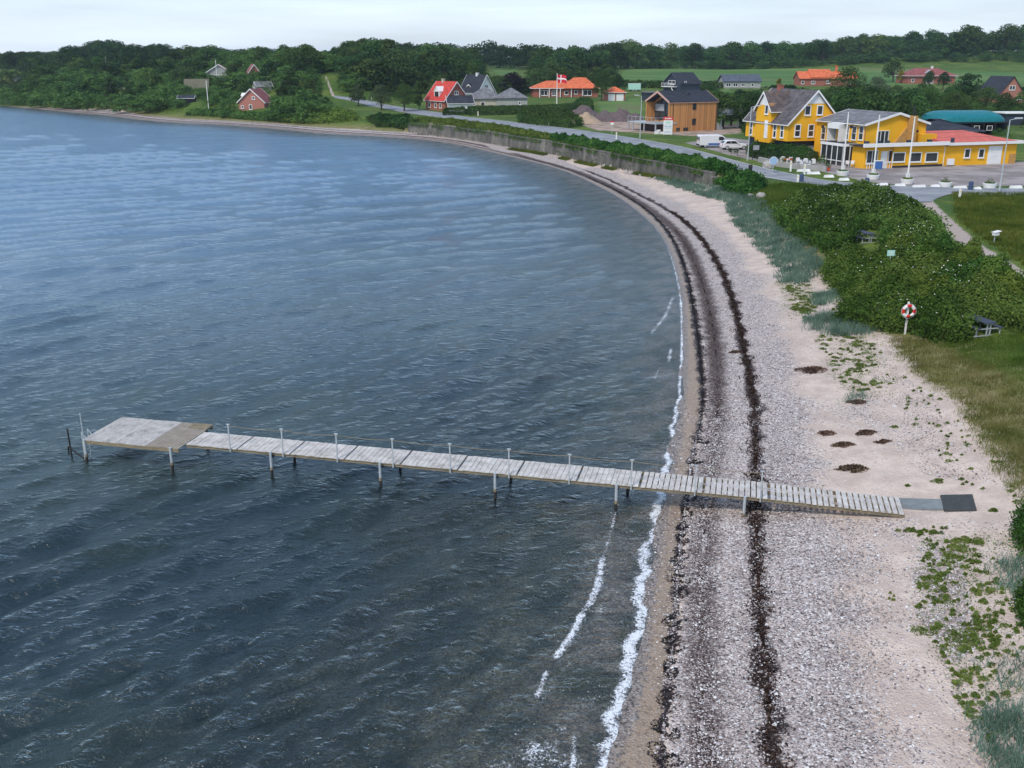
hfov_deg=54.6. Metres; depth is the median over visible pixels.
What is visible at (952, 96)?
broadleaf tree
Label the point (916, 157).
window
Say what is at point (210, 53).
broadleaf tree
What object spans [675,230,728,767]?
scattered seaweed
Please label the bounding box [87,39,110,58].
broadleaf tree
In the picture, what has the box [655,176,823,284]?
dune grass
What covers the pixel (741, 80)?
grey bungalow
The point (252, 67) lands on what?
hill house
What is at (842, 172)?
flower planter
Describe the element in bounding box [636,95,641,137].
street lamp
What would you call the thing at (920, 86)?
broadleaf tree
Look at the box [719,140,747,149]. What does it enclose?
white car
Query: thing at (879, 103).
broadleaf tree
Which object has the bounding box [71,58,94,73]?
broadleaf tree
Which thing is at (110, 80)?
broadleaf tree
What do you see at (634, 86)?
box trailer
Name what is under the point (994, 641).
beach herbs
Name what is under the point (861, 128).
window
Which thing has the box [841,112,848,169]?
flagpole
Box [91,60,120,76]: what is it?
broadleaf tree
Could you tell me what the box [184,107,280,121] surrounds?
shore bushes
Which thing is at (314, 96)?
broadleaf tree
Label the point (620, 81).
broadleaf tree
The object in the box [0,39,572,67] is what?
distant wood
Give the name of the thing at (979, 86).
undergrowth
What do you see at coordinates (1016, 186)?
kerb stone
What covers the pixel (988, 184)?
flower planter
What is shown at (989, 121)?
tent hall
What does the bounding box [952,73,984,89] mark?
broadleaf tree
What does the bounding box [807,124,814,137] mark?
window
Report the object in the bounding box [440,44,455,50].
broadleaf tree
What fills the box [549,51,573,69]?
broadleaf tree
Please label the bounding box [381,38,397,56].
broadleaf tree
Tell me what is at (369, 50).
broadleaf tree
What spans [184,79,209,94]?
thatched house
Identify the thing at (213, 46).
broadleaf tree
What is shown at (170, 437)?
bathing jetty
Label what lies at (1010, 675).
dune grass
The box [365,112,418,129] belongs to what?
shore bushes
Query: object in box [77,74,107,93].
broadleaf tree
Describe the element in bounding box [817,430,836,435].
seaweed heap
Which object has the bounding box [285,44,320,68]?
broadleaf tree
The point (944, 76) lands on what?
broadleaf tree
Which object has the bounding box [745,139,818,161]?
garden bushes
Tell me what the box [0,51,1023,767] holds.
ground
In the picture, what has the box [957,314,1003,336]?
picnic table
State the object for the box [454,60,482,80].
broadleaf tree
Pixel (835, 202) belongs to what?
rose thicket
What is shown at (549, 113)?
garden bushes
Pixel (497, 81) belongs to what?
undergrowth
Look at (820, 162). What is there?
potted plant
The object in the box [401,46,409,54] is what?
broadleaf tree
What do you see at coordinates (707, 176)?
sea wall
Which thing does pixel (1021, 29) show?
broadleaf tree
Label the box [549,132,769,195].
rose thicket
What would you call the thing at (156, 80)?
broadleaf tree
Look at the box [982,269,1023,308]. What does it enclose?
garden shrub
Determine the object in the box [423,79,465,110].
brick house
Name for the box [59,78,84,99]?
broadleaf tree
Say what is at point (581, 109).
soil heap
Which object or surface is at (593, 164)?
wall foot grass
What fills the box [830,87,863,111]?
broadleaf tree
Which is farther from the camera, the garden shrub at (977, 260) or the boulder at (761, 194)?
the boulder at (761, 194)
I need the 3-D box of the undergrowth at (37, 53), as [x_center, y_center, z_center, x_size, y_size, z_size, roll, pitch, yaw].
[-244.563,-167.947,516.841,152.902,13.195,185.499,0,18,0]
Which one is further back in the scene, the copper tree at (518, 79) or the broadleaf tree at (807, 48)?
the broadleaf tree at (807, 48)
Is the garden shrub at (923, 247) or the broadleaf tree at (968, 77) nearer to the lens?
the garden shrub at (923, 247)
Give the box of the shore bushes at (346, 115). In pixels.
[279,106,359,123]
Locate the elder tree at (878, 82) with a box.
[864,75,892,94]
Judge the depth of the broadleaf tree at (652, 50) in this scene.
535.11 m
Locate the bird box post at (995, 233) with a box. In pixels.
[991,230,1001,241]
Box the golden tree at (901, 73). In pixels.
[897,69,904,82]
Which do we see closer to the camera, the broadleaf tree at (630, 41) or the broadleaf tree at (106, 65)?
the broadleaf tree at (106, 65)
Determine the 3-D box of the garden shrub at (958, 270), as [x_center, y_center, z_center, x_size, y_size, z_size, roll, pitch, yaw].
[26.551,-5.908,58.797,4.369,3.242,4.570,0,18,0]
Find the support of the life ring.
hanging from the life ring post at (907, 313)
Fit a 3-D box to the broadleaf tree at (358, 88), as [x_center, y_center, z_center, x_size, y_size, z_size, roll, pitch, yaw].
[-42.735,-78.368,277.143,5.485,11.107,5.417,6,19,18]
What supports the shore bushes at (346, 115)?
on the ground at (782, 345)
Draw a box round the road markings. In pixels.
[395,108,935,193]
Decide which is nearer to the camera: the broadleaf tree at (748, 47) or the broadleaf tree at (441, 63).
the broadleaf tree at (441, 63)
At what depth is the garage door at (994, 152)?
133.42 m
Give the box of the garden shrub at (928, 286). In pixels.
[902,273,961,318]
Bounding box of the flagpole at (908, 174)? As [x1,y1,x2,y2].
[906,117,915,177]
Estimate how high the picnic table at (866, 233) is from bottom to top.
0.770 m
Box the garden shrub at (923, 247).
[903,241,944,272]
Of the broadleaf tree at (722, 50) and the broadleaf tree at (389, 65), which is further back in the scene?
the broadleaf tree at (722, 50)
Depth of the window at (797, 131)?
138.80 m
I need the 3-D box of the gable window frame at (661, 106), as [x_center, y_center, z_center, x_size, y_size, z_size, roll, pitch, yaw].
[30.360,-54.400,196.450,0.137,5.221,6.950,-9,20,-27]
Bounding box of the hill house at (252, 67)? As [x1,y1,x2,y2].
[246,64,258,79]
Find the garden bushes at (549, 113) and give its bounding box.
[515,103,585,127]
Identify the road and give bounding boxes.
[334,96,1023,194]
[900,190,950,201]
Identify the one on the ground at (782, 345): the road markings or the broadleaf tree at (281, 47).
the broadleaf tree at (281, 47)
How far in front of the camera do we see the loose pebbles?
29.36 m
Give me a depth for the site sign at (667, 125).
184.78 m
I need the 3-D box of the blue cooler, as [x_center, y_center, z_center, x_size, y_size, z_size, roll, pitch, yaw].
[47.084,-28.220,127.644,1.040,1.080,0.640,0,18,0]
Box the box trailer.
[628,83,640,90]
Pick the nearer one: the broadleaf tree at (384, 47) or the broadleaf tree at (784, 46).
the broadleaf tree at (384, 47)
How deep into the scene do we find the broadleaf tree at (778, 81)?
334.34 m
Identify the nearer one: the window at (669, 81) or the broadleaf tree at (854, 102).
the broadleaf tree at (854, 102)
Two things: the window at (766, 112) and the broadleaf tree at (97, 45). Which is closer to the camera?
the window at (766, 112)
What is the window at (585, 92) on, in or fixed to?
in the orange roofed bungalow at (578, 86)
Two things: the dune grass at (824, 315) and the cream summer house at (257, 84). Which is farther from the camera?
the cream summer house at (257, 84)
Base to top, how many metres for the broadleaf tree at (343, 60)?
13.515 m
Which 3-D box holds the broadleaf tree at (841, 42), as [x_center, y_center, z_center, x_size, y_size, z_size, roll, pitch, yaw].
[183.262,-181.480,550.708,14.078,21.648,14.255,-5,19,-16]
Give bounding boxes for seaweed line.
[667,210,803,767]
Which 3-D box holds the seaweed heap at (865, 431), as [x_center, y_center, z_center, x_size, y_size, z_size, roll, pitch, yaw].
[15.418,2.105,42.895,1.220,0.278,0.733,-2,18,-7]
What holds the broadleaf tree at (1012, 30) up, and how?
on the ground at (782, 345)
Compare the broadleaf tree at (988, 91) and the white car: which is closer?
the white car
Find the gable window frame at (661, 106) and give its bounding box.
[655,98,667,120]
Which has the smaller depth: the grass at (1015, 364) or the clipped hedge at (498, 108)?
the grass at (1015, 364)
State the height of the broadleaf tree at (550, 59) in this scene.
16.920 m
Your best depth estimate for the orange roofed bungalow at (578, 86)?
312.17 m
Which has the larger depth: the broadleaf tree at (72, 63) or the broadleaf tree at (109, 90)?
the broadleaf tree at (72, 63)
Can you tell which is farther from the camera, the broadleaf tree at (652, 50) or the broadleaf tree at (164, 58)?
the broadleaf tree at (652, 50)
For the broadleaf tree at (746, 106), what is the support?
on the ground at (782, 345)
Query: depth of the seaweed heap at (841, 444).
41.75 m
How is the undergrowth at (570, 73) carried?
on the ground at (782, 345)
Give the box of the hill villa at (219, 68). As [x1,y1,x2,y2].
[206,64,227,84]
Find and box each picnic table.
[851,230,880,243]
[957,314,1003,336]
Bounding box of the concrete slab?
[900,498,942,510]
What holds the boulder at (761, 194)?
on the ground at (782, 345)
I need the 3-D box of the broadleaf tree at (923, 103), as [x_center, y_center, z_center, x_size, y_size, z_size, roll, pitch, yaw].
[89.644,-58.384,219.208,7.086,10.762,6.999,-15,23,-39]
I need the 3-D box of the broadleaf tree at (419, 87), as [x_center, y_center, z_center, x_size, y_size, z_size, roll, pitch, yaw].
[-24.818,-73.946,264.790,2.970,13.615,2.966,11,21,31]
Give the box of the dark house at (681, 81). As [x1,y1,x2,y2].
[661,72,701,90]
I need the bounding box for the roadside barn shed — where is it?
[640,91,655,100]
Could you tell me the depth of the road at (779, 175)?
162.60 m
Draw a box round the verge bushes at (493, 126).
[416,116,550,139]
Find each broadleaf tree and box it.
[1,50,20,66]
[52,82,65,91]
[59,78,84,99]
[64,76,89,99]
[65,57,87,71]
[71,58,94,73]
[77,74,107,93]
[82,87,101,96]
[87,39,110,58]
[91,41,105,59]
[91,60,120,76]
[102,75,118,87]
[102,87,119,102]
[119,87,135,104]
[128,58,146,70]
[134,67,165,85]
[134,81,149,110]
[141,58,158,69]
[149,74,164,91]
[154,56,176,67]
[155,60,177,76]
[168,52,182,61]
[168,65,196,83]
[175,45,196,60]
[175,70,197,83]
[178,59,207,72]
[191,46,221,62]
[203,44,220,51]
[222,61,246,80]
[229,80,236,90]
[236,86,242,93]
[251,46,266,62]
[259,60,288,82]
[274,45,288,51]
[274,78,298,95]
[279,50,302,65]
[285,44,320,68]
[288,57,304,76]
[309,94,318,104]
[328,48,349,63]
[334,55,358,74]
[337,74,347,83]
[338,41,359,53]
[341,60,362,74]
[349,83,366,105]
[354,42,387,72]
[359,37,385,56]
[363,55,407,91]
[368,84,392,109]
[376,39,400,54]
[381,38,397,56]
[385,48,415,84]
[391,83,419,110]
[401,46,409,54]
[406,48,421,58]
[408,43,437,57]
[413,80,424,109]
[423,54,467,85]
[424,45,459,71]
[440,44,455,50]
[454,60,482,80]
[461,53,485,71]
[462,47,487,65]
[462,58,489,78]
[465,62,478,73]
[524,56,551,73]
[527,44,554,60]
[527,63,543,77]
[527,68,542,79]
[538,60,562,80]
[541,57,557,67]
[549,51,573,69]
[564,45,586,67]
[574,54,606,75]
[583,51,611,71]
[591,69,609,100]
[603,55,615,70]
[611,74,626,89]
[616,41,635,67]
[623,39,636,65]
[626,42,649,64]
[642,43,663,62]
[657,42,679,62]
[675,45,698,63]
[679,43,707,68]
[696,47,722,64]
[709,89,723,98]
[713,91,745,128]
[717,41,742,57]
[717,47,732,60]
[718,41,751,68]
[719,92,744,125]
[733,89,761,118]
[737,98,755,117]
[738,41,764,62]
[757,41,779,53]
[772,40,796,58]
[776,78,781,84]
[795,42,818,59]
[810,38,835,59]
[811,39,820,55]
[816,88,833,97]
[822,93,832,101]
[825,65,871,95]
[828,37,851,54]
[828,88,852,109]
[828,95,845,111]
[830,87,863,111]
[843,94,884,109]
[846,36,877,60]
[852,33,871,51]
[858,88,912,115]
[860,86,882,96]
[860,92,905,111]
[862,33,892,54]
[882,57,904,81]
[893,94,925,116]
[897,87,921,109]
[899,30,922,49]
[906,95,932,115]
[913,83,929,93]
[916,86,944,109]
[921,70,936,84]
[927,32,956,58]
[933,72,951,89]
[935,90,976,109]
[938,87,964,103]
[940,33,968,52]
[949,24,985,47]
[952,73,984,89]
[958,86,978,103]
[960,25,987,47]
[967,86,999,108]
[968,26,989,52]
[985,23,1022,54]
[991,92,1022,110]
[1001,25,1023,52]
[1010,90,1023,106]
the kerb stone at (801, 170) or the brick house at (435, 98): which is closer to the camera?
the kerb stone at (801, 170)
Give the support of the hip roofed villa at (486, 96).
on the ground at (782, 345)
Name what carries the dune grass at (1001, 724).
on the ground at (782, 345)
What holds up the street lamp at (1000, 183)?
on the road at (779, 175)
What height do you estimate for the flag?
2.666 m
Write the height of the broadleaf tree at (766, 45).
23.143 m
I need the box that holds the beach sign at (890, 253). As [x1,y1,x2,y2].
[887,250,894,259]
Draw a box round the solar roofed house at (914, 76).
[894,66,957,83]
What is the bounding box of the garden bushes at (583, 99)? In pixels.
[573,96,593,107]
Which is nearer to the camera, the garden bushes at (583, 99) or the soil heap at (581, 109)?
the soil heap at (581, 109)
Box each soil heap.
[572,105,596,115]
[595,108,642,121]
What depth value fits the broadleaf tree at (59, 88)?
358.61 m
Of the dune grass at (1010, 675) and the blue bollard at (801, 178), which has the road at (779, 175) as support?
the blue bollard at (801, 178)
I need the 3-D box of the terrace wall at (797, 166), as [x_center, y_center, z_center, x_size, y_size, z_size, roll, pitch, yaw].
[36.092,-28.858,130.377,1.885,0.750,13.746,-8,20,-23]
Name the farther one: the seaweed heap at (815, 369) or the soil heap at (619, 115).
the soil heap at (619, 115)
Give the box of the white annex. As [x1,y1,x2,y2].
[445,95,474,111]
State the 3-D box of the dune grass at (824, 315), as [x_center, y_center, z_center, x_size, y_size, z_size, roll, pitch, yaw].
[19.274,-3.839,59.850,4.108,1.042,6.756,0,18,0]
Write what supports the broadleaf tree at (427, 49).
on the ground at (782, 345)
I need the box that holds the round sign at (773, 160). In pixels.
[770,157,777,171]
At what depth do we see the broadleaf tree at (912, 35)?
551.48 m
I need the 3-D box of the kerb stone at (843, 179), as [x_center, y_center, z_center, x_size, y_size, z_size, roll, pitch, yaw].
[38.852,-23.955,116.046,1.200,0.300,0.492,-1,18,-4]
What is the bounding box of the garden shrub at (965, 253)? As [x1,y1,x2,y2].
[945,236,984,264]
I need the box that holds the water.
[0,106,683,767]
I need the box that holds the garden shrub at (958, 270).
[921,257,982,314]
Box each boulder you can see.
[756,192,764,198]
[762,160,773,167]
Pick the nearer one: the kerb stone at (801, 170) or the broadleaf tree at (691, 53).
the kerb stone at (801, 170)
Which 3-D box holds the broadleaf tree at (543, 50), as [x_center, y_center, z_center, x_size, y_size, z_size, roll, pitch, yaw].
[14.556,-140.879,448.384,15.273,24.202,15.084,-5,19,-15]
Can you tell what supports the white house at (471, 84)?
on the ground at (782, 345)
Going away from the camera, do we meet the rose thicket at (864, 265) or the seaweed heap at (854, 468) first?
the seaweed heap at (854, 468)
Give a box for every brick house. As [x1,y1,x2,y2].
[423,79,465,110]
[792,66,857,85]
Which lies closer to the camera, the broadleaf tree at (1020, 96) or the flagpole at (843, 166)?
the flagpole at (843, 166)
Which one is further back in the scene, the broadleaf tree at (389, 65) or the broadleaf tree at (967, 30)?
the broadleaf tree at (967, 30)
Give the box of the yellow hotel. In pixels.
[743,85,1023,168]
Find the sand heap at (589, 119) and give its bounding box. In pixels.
[572,112,601,123]
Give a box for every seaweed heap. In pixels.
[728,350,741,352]
[794,365,826,373]
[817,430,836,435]
[830,441,856,447]
[833,463,869,472]
[846,399,867,404]
[855,429,877,435]
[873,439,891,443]
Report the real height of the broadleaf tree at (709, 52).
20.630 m
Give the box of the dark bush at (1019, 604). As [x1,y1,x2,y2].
[1008,579,1023,628]
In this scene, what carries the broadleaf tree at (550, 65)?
on the ground at (782, 345)
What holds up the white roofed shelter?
on the ground at (782, 345)
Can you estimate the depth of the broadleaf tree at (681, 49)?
543.82 m
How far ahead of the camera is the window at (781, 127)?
139.72 m
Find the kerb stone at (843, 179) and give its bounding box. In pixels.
[839,178,849,180]
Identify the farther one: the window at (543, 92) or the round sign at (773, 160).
the window at (543, 92)
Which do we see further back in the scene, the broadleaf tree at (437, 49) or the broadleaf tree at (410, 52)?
the broadleaf tree at (410, 52)
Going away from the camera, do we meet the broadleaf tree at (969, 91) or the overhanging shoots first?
the overhanging shoots
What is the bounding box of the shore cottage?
[237,86,272,110]
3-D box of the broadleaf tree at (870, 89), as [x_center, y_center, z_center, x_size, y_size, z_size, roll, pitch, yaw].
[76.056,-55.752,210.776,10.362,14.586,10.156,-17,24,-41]
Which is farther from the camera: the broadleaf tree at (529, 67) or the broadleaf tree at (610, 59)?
the broadleaf tree at (610, 59)
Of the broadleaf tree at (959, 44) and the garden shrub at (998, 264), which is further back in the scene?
the broadleaf tree at (959, 44)
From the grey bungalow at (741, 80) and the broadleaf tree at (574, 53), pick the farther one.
the broadleaf tree at (574, 53)
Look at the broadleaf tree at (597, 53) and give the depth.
405.17 m
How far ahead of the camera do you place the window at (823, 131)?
137.99 m
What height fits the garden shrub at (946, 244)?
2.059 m
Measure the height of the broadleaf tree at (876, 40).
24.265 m
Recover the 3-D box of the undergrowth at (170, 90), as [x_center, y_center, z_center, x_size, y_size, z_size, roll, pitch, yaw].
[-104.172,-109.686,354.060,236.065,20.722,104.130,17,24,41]
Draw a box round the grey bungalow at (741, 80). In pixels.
[717,74,761,87]
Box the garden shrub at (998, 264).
[973,252,1023,300]
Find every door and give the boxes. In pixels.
[608,94,614,100]
[616,94,623,100]
[764,120,767,137]
[881,151,887,167]
[986,146,1002,163]
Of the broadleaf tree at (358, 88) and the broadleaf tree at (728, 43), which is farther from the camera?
the broadleaf tree at (728, 43)
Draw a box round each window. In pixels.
[541,90,547,95]
[583,90,591,95]
[668,80,674,84]
[749,122,752,135]
[764,104,768,114]
[772,125,776,138]
[780,125,783,138]
[793,124,800,137]
[804,105,811,115]
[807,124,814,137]
[816,105,823,115]
[820,127,825,139]
[846,126,849,140]
[851,126,856,140]
[858,126,863,140]
[865,150,878,164]
[876,130,889,142]
[887,150,892,161]
[892,152,905,162]
[910,152,921,162]
[924,152,938,162]
[963,148,970,158]
[977,148,984,158]
[1009,85,1015,89]
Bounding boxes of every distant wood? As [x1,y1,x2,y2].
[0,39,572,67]
[485,42,630,68]
[588,29,1023,66]
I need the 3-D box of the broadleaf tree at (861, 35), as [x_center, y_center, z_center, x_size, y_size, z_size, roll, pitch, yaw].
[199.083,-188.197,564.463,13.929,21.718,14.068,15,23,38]
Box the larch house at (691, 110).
[628,90,742,131]
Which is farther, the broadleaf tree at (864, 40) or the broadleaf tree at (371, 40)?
the broadleaf tree at (864, 40)
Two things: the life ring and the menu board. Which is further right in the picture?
the life ring
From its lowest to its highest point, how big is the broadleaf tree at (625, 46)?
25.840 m
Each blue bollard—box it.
[799,173,803,181]
[968,181,973,189]
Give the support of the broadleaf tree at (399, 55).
on the ground at (782, 345)
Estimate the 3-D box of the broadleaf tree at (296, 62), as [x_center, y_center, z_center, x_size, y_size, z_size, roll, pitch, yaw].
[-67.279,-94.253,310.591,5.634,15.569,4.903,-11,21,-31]
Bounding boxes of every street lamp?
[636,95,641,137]
[747,105,760,160]
[998,117,1022,190]
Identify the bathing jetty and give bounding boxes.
[66,413,904,517]
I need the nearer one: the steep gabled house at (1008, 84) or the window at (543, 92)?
the steep gabled house at (1008, 84)
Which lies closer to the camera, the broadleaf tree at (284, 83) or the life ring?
the life ring
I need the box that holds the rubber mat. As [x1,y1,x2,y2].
[940,494,976,511]
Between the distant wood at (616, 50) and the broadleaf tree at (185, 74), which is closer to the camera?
the broadleaf tree at (185, 74)
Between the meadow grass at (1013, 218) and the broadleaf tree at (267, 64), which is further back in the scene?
the broadleaf tree at (267, 64)
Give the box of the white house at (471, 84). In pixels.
[461,73,495,94]
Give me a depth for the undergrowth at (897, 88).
332.87 m
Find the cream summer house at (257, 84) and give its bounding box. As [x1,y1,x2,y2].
[253,81,272,90]
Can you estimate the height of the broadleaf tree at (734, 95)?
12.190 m
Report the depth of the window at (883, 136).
130.59 m
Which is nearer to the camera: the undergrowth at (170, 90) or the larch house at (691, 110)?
the larch house at (691, 110)
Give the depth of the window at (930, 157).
130.30 m
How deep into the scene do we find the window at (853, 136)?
131.71 m
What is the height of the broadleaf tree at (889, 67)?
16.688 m
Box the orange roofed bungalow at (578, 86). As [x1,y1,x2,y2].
[530,77,599,96]
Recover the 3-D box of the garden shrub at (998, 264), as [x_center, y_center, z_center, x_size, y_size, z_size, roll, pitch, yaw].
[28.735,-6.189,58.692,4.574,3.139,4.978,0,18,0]
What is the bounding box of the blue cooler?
[873,160,882,168]
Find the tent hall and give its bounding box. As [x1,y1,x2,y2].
[919,110,1008,134]
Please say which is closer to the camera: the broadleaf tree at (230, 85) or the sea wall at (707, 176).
the sea wall at (707, 176)
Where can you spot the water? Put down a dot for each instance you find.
(198, 608)
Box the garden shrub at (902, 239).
[872,229,917,275]
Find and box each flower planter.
[836,169,848,175]
[867,173,879,179]
[901,177,913,183]
[939,176,952,186]
[983,178,996,187]
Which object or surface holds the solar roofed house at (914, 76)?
on the ground at (782, 345)
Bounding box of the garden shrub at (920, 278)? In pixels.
[884,271,928,303]
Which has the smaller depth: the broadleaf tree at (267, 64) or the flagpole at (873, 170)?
the flagpole at (873, 170)
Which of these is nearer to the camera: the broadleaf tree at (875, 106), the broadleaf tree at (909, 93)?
the broadleaf tree at (875, 106)
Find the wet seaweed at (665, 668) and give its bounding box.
[590,178,709,767]
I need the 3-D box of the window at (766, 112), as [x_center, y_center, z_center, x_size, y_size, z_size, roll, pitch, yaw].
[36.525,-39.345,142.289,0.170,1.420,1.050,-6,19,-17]
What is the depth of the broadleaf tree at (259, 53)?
354.30 m
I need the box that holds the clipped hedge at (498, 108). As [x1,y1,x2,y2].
[467,102,593,115]
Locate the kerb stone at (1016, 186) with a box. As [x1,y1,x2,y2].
[1009,185,1022,187]
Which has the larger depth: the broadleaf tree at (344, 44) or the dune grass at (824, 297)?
the broadleaf tree at (344, 44)
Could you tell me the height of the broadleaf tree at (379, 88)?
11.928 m
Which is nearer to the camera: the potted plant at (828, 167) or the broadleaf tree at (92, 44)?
the potted plant at (828, 167)
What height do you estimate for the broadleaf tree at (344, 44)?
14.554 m
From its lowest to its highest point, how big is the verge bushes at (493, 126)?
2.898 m
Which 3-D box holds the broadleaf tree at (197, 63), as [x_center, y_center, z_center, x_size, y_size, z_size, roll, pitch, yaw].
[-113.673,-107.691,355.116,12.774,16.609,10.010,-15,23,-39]
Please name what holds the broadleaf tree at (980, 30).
on the ground at (782, 345)
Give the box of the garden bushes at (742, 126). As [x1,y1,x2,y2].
[738,118,745,134]
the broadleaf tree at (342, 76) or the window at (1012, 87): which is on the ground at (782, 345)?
the broadleaf tree at (342, 76)
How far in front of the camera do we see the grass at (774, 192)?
108.89 m
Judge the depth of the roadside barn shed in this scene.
299.32 m
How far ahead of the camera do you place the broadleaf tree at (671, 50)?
556.87 m
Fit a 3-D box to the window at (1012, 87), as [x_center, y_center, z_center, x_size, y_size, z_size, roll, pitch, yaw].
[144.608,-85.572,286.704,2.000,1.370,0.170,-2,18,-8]
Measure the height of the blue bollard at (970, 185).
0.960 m
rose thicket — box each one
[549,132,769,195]
[767,179,955,254]
[817,242,1023,342]
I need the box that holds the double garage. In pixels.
[603,86,626,100]
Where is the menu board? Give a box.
[752,145,759,159]
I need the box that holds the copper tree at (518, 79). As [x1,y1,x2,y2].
[498,71,529,90]
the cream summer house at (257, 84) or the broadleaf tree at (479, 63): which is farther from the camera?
the broadleaf tree at (479, 63)
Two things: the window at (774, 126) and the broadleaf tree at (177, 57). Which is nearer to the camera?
the window at (774, 126)
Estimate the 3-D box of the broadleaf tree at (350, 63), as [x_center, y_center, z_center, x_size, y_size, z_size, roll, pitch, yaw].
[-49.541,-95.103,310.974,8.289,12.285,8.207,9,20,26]
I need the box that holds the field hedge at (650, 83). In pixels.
[607,79,722,87]
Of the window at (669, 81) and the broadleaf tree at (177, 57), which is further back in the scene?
the broadleaf tree at (177, 57)
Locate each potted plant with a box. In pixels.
[817,155,826,165]
[824,160,831,170]
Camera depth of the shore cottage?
274.93 m
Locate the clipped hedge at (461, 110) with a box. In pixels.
[442,106,466,115]
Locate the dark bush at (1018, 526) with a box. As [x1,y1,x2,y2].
[1002,496,1023,561]
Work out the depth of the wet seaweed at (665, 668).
32.12 m
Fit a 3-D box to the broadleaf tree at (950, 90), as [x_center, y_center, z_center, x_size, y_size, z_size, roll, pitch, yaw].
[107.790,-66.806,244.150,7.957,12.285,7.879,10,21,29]
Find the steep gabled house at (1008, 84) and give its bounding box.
[978,76,1023,102]
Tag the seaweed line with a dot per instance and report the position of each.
(754, 518)
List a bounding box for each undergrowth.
[0,47,373,122]
[0,51,131,68]
[0,54,66,91]
[270,41,617,99]
[490,76,535,93]
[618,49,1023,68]
[700,85,719,91]
[735,84,796,94]
[752,100,1023,137]
[856,84,903,94]
[961,85,1023,92]
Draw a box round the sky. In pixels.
[0,0,1023,56]
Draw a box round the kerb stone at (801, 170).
[797,169,810,171]
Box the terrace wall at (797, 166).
[758,157,826,171]
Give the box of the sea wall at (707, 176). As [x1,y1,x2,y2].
[408,123,718,185]
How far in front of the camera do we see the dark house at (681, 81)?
313.05 m
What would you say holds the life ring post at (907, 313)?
on the ground at (782, 345)
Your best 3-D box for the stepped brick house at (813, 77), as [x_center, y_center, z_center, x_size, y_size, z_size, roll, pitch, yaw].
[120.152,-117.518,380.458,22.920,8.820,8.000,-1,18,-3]
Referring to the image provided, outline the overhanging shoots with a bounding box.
[407,121,704,175]
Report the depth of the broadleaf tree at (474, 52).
409.91 m
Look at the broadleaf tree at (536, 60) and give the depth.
408.88 m
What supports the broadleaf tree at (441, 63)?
on the ground at (782, 345)
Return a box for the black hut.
[177,95,195,106]
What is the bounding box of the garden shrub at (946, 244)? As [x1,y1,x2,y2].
[931,235,964,261]
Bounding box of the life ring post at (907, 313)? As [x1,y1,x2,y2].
[904,302,909,333]
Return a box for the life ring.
[901,304,915,317]
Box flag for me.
[558,75,566,83]
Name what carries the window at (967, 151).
in the yellow hotel
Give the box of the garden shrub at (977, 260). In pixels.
[964,254,1016,272]
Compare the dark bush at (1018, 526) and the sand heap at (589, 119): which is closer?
the dark bush at (1018, 526)
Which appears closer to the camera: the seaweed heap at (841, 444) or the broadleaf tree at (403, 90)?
the seaweed heap at (841, 444)
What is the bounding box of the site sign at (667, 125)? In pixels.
[663,117,672,134]
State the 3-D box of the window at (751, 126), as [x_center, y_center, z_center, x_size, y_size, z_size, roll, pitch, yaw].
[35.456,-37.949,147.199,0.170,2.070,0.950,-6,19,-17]
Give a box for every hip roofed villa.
[471,87,498,105]
[495,88,527,108]
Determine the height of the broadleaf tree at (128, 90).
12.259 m
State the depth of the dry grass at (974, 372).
46.03 m
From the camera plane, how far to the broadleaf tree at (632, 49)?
530.03 m
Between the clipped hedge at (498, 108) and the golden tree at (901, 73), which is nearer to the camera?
the clipped hedge at (498, 108)
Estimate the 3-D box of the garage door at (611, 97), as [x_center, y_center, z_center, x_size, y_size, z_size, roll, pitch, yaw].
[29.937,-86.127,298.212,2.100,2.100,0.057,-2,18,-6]
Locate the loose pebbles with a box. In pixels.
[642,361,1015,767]
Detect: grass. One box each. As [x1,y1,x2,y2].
[506,147,680,180]
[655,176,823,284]
[745,180,829,212]
[801,306,881,336]
[807,288,840,305]
[837,389,871,404]
[885,335,1023,484]
[929,332,1023,380]
[950,190,1023,265]
[953,408,1023,504]
[957,691,1023,767]
[958,642,1023,692]
[982,547,1023,599]
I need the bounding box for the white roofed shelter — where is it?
[992,111,1023,124]
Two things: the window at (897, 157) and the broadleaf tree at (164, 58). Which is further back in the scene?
the broadleaf tree at (164, 58)
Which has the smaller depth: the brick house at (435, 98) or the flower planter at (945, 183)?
the flower planter at (945, 183)
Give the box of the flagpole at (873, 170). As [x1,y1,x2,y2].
[871,115,879,172]
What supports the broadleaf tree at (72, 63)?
on the ground at (782, 345)
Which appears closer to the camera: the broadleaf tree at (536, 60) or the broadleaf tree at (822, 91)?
the broadleaf tree at (822, 91)
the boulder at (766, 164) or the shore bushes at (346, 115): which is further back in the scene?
the shore bushes at (346, 115)
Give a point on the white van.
(704, 140)
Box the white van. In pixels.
[696,134,726,147]
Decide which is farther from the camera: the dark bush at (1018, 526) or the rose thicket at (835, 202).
the rose thicket at (835, 202)
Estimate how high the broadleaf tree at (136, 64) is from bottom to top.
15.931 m
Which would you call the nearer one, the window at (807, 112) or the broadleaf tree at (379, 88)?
the window at (807, 112)
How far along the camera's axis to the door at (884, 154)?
128.44 m
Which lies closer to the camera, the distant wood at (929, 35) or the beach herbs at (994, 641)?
the beach herbs at (994, 641)
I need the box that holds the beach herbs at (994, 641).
[731,205,1023,750]

